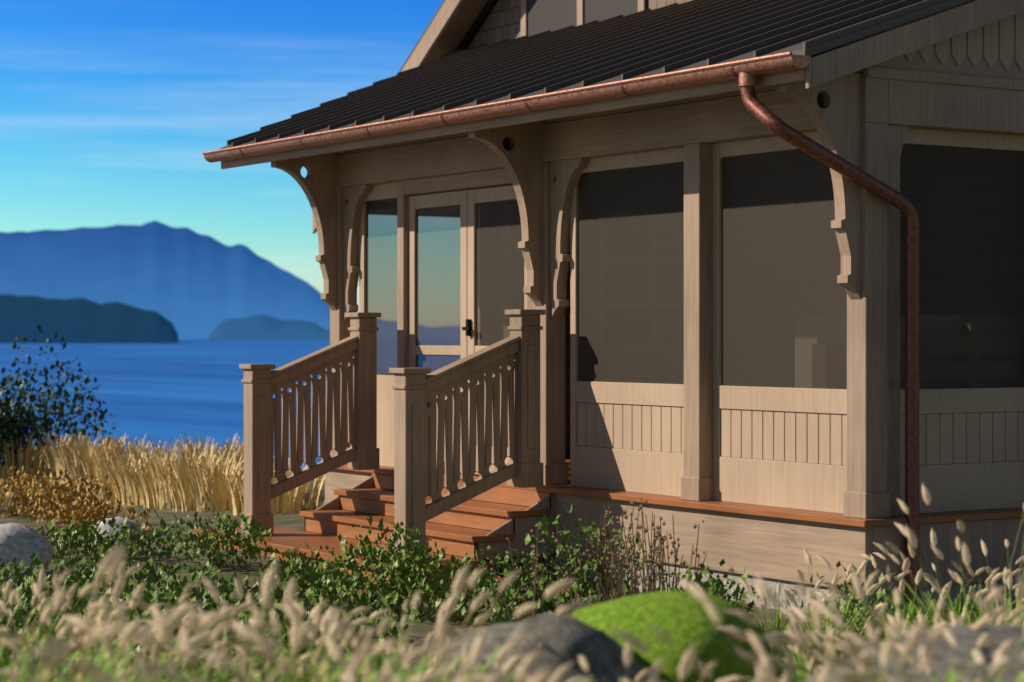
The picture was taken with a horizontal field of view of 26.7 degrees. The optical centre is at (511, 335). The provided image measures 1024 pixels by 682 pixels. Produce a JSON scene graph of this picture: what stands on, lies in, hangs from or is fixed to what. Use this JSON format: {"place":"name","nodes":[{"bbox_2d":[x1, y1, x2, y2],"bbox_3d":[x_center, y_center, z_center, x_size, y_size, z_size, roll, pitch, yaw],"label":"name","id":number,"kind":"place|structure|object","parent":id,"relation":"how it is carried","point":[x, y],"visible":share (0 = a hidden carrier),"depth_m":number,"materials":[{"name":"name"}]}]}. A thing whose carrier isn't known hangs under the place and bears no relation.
{"place":"outdoors","nodes":[
{"label":"outdoors","id":0,"kind":"place"},
{"bbox_2d":[0,294,177,342],"bbox_3d":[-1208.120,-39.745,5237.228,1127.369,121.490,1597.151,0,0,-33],"label":"island","id":1,"kind":"structure","parent":0,"point":[77,320],"depth_m":4868.10,"materials":[{"name":"blue"}]},
{"bbox_2d":[0,220,459,338],"bbox_3d":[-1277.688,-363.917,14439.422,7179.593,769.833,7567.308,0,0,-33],"label":"mountain","id":2,"kind":"structure","parent":0,"point":[187,282],"depth_m":12791.76,"materials":[{"name":"blue"}]},
{"bbox_2d":[0,339,459,467],"bbox_3d":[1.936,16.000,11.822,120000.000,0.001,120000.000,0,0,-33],"label":"sea","id":3,"kind":"structure","parent":0,"point":[161,392],"depth_m":832.74,"materials":[{"name":"blue liquid"}]},
{"bbox_2d":[0,0,459,326],"label":"sky","id":4,"kind":"structure","parent":0,"point":[110,110],"materials":[{"name":"blue"}]},
{"bbox_2d":[208,315,329,339],"bbox_3d":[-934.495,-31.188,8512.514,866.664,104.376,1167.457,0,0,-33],"label":"island","id":5,"kind":"structure","parent":0,"point":[261,327],"depth_m":8222.57,"materials":[{"name":"blue"}]},
{"bbox_2d":[312,0,644,233],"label":"trim","id":6,"kind":"structure","parent":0,"point":[547,15],"depth_m":21.35,"materials":[{"name":"beige wood"}]},
{"bbox_2d":[368,0,498,217],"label":"house roof","id":7,"kind":"structure","parent":6,"relation":"attached to","point":[478,23],"depth_m":22.68,"materials":[{"name":"beige wood"}]},
{"bbox_2d":[368,0,691,214],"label":"house shingle","id":8,"kind":"object","parent":6,"relation":"attached to","point":[502,21],"depth_m":22.13,"materials":[{"name":"brown wood"}]},
{"bbox_2d":[425,0,487,61],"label":"soffit","id":9,"kind":"structure","parent":8,"relation":"attached to","point":[461,22],"depth_m":22.51,"materials":[{"name":"beige paint"}]},
{"bbox_2d":[0,468,1022,681],"bbox_3d":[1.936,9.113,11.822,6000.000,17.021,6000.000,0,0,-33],"label":"ground","id":10,"kind":"structure","parent":0,"point":[420,631],"depth_m":14.44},
{"bbox_2d":[0,522,52,580],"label":"white rock","id":11,"kind":"object","parent":10,"relation":"on","point":[19,542],"visible":0.59,"depth_m":13.81,"materials":[{"name":"grey stone"}]},
{"bbox_2d":[0,324,116,466],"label":"dark leaves","id":12,"kind":"object","parent":10,"relation":"on","point":[22,425],"visible":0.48,"depth_m":26.71,"materials":[{"name":"green plant"}]},
{"bbox_2d":[0,465,159,535],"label":"gold leaves","id":13,"kind":"object","parent":10,"relation":"on","point":[51,506],"visible":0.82,"depth_m":17.79,"materials":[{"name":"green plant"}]},
{"bbox_2d":[94,517,142,553],"bbox_3d":[-2.829,1.471,15.496,0.343,0.345,0.345,0,0,18],"label":"white rock","id":14,"kind":"object","parent":10,"relation":"on","point":[108,528],"visible":0.32,"depth_m":15.38,"materials":[{"name":"white stone"}]},
{"bbox_2d":[0,431,324,515],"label":"gold grass","id":15,"kind":"structure","parent":10,"relation":"on","point":[190,478],"depth_m":20.41,"materials":[{"name":"dry grass"}]},
{"bbox_2d":[0,394,898,655],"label":"stems","id":16,"kind":"object","parent":10,"relation":"on","point":[618,590],"visible":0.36,"depth_m":11.27,"materials":[{"name":"brown"}]},
{"bbox_2d":[41,525,858,615],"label":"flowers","id":17,"kind":"object","parent":10,"relation":"on","point":[362,589],"visible":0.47,"depth_m":12.44,"materials":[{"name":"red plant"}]},
{"bbox_2d":[0,504,906,681],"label":"leaves","id":18,"kind":"object","parent":10,"relation":"on","point":[322,583],"visible":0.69,"depth_m":12.06,"materials":[{"name":"green plant"}]},
{"bbox_2d":[0,483,1023,681],"bbox_3d":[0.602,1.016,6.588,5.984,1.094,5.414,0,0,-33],"label":"tan grass","id":19,"kind":"structure","parent":10,"relation":"on","point":[302,665],"depth_m":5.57,"materials":[{"name":"beige plant"}]},
{"bbox_2d":[443,613,649,681],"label":"rock","id":20,"kind":"object","parent":19,"relation":"on","point":[566,639],"visible":0.72,"depth_m":5.86,"materials":[{"name":"grey stone"}]},
{"bbox_2d":[804,624,1023,681],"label":"rock","id":21,"kind":"object","parent":19,"relation":"on","point":[944,651],"visible":0.58,"depth_m":5.41,"materials":[{"name":"grey stone"}]},
{"bbox_2d":[484,499,709,593],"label":"leaves","id":22,"kind":"object","parent":10,"relation":"on","point":[640,567],"visible":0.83,"depth_m":11.11,"materials":[{"name":"brown"}]},
{"bbox_2d":[0,544,1023,681],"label":"green grass","id":23,"kind":"structure","parent":0,"point":[379,662],"depth_m":6.55,"materials":[{"name":"plant"}]},
{"bbox_2d":[570,591,779,681],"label":"moss mound","id":24,"kind":"object","parent":23,"relation":"on","point":[684,620],"visible":0.54,"depth_m":6.21,"materials":[{"name":"green plant"}]},
{"bbox_2d":[239,0,1023,618],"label":"porch","id":25,"kind":"object","parent":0,"point":[917,98],"depth_m":13.77,"materials":[{"name":"beige wood"}]},
{"bbox_2d":[198,473,550,589],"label":"porch steps","id":26,"kind":"structure","parent":25,"relation":"attached to","point":[518,497],"depth_m":14.91,"materials":[{"name":"brown wood"}]},
{"bbox_2d":[271,350,516,505],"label":"balusters","id":27,"kind":"object","parent":25,"relation":"attached to","point":[492,422],"visible":1,"depth_m":14.26,"materials":[{"name":"beige wood"}]},
{"bbox_2d":[202,51,919,616],"bbox_3d":[-0.083,0.085,14.590,1.050,3.130,7.300,0,0,-33],"label":"rain gutter","id":28,"kind":"object","parent":25,"relation":"attached to","point":[747,71],"depth_m":11.88,"materials":[{"name":"brown metal"}]},
{"bbox_2d":[221,28,949,592],"bbox_3d":[1.359,-0.132,15.518,4.190,3.065,7.210,0,0,-33],"label":"porch wood","id":29,"kind":"object","parent":25,"relation":"attached to","point":[441,158],"visible":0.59,"depth_m":13.43,"materials":[{"name":"beige paint"}]},
{"bbox_2d":[271,73,908,321],"bbox_3d":[0.255,-0.775,14.468,1.140,1.330,6.195,0,0,-33],"label":"porch bracket","id":30,"kind":"object","parent":25,"relation":"attached to","point":[835,118],"visible":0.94,"depth_m":14.45,"materials":[{"name":"beige wood"}]},
{"bbox_2d":[217,0,970,149],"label":"porch roof","id":31,"kind":"structure","parent":25,"relation":"attached to","point":[682,36],"depth_m":15.31,"materials":[{"name":"black metal"}]},
{"bbox_2d":[191,457,1023,574],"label":"porch deck","id":32,"kind":"structure","parent":25,"relation":"on","point":[284,539],"depth_m":14.24,"materials":[{"name":"brown wood"}]},
{"bbox_2d":[359,128,1023,514],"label":"porch wall panel","id":33,"kind":"object","parent":25,"relation":"attached to","point":[779,446],"visible":0.73,"depth_m":12.84,"materials":[{"name":"beige wood"}]},
{"bbox_2d":[863,50,1023,79],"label":"trim","id":34,"kind":"structure","parent":25,"relation":"attached to","point":[949,65],"depth_m":12.17,"materials":[{"name":"beige wood"}]},
{"bbox_2d":[891,0,1023,71],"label":"gable siding","id":35,"kind":"object","parent":25,"relation":"attached to","point":[1002,40],"visible":0.5,"depth_m":12.30,"materials":[{"name":"beige wood"}]},
{"bbox_2d":[496,147,1023,456],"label":"wall","id":36,"kind":"structure","parent":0,"point":[782,263],"depth_m":17.73,"materials":[{"name":"grey"}]},
{"bbox_2d":[812,344,846,388],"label":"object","id":37,"kind":"object","parent":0,"point":[829,366],"visible":0.05,"depth_m":13.74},
{"bbox_2d":[795,315,1023,388],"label":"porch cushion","id":38,"kind":"object","parent":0,"point":[809,331],"visible":0.13,"depth_m":12.83,"materials":[{"name":"grey fabric"}]}
]}

